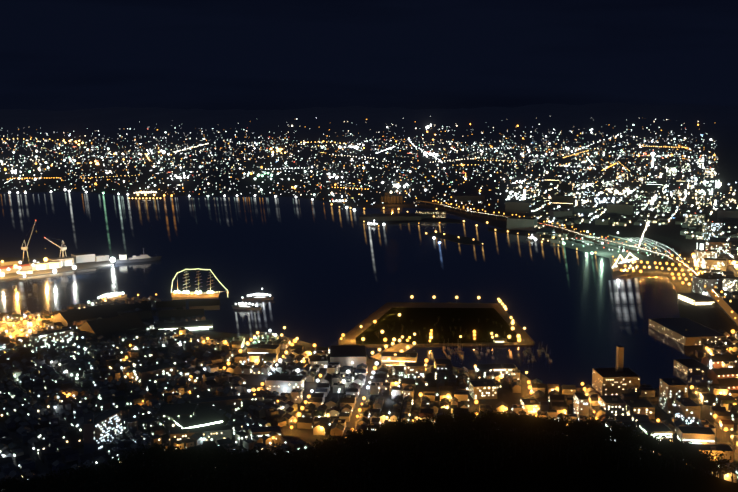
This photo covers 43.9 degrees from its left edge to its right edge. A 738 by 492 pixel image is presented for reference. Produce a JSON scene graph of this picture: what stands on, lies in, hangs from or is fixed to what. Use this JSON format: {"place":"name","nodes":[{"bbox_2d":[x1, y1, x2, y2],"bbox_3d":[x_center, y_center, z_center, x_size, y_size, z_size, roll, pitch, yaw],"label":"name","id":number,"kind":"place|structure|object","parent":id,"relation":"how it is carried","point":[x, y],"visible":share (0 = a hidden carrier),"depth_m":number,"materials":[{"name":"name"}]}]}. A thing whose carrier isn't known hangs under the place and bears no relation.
{"place":"outdoors","nodes":[
{"label":"outdoors","id":0,"kind":"place"},
{"bbox_2d":[0,191,709,387],"bbox_3d":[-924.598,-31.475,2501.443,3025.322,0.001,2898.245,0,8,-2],"label":"water","id":1,"kind":"structure","parent":0,"point":[324,274],"depth_m":1889.75,"materials":[{"name":"black liquid"}]},
{"bbox_2d":[7,190,713,369],"bbox_3d":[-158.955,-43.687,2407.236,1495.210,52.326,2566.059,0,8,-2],"label":"boats","id":2,"kind":"object","parent":1,"relation":"on","point":[242,305],"visible":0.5,"depth_m":1655.47,"materials":[{"name":"paint"}]},
{"bbox_2d":[0,102,737,482],"bbox_3d":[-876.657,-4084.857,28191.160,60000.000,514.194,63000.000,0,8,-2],"label":"ground","id":3,"kind":"structure","parent":0,"point":[356,156],"depth_m":5933.15,"materials":[{"name":"black"}]},
{"bbox_2d":[0,196,643,346],"bbox_3d":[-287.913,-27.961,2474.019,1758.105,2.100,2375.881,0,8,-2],"label":"piers","id":4,"kind":"structure","parent":3,"relation":"on","point":[351,335],"depth_m":1597.66,"materials":[{"name":"concrete"}]},
{"bbox_2d":[0,221,126,297],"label":"shipyard","id":5,"kind":"object","parent":4,"relation":"on","point":[13,266],"visible":0.96,"depth_m":1979.62,"materials":[{"name":"paint"}]},
{"bbox_2d":[356,308,520,344],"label":"island lawn","id":6,"kind":"structure","parent":4,"relation":"on","point":[424,318],"depth_m":1420.65,"materials":[{"name":"green plant"}]},
{"bbox_2d":[376,318,514,342],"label":"island tree trunks","id":7,"kind":"object","parent":6,"relation":"on","point":[454,332],"visible":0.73,"depth_m":1370.12,"materials":[{"name":"brown wood"}]},
{"bbox_2d":[374,317,513,340],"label":"trees","id":8,"kind":"object","parent":7,"relation":"on","point":[449,327],"visible":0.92,"depth_m":1376.19,"materials":[{"name":"plant"}]},
{"bbox_2d":[0,157,737,491],"bbox_3d":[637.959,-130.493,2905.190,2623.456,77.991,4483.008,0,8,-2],"label":"city buildings","id":9,"kind":"structure","parent":3,"relation":"on","point":[196,414],"depth_m":1137.22,"materials":[{"name":"paint"}]},
{"bbox_2d":[7,256,735,476],"bbox_3d":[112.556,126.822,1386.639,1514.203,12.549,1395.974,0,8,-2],"label":"lamp posts","id":10,"kind":"object","parent":3,"relation":"on","point":[431,338],"visible":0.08,"depth_m":1197.44,"materials":[{"name":"paint"}]},
{"bbox_2d":[67,429,737,491],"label":"mountain slope","id":11,"kind":"structure","parent":3,"relation":"on","point":[520,472],"depth_m":305.10,"materials":[{"name":"black plant"}]},
{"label":"tree trunks","id":12,"kind":"object","parent":11,"relation":"on","visible":0},
{"bbox_2d":[0,407,737,491],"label":"tree crowns","id":13,"kind":"object","parent":12,"relation":"attached to","point":[190,458],"visible":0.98,"depth_m":475.38,"materials":[{"name":"green plant"}]},
{"bbox_2d":[370,200,737,361],"bbox_3d":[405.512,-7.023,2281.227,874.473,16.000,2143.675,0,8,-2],"label":"bridge","id":14,"kind":"structure","parent":3,"relation":"on","point":[719,300],"depth_m":2166.05,"materials":[{"name":"concrete"}]},
{"bbox_2d":[651,152,654,167],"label":"tower","id":15,"kind":"structure","parent":3,"relation":"on","point":[652,154],"depth_m":5158.34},
{"bbox_2d":[0,0,737,110],"label":"sky","id":16,"kind":"structure","parent":0,"point":[56,55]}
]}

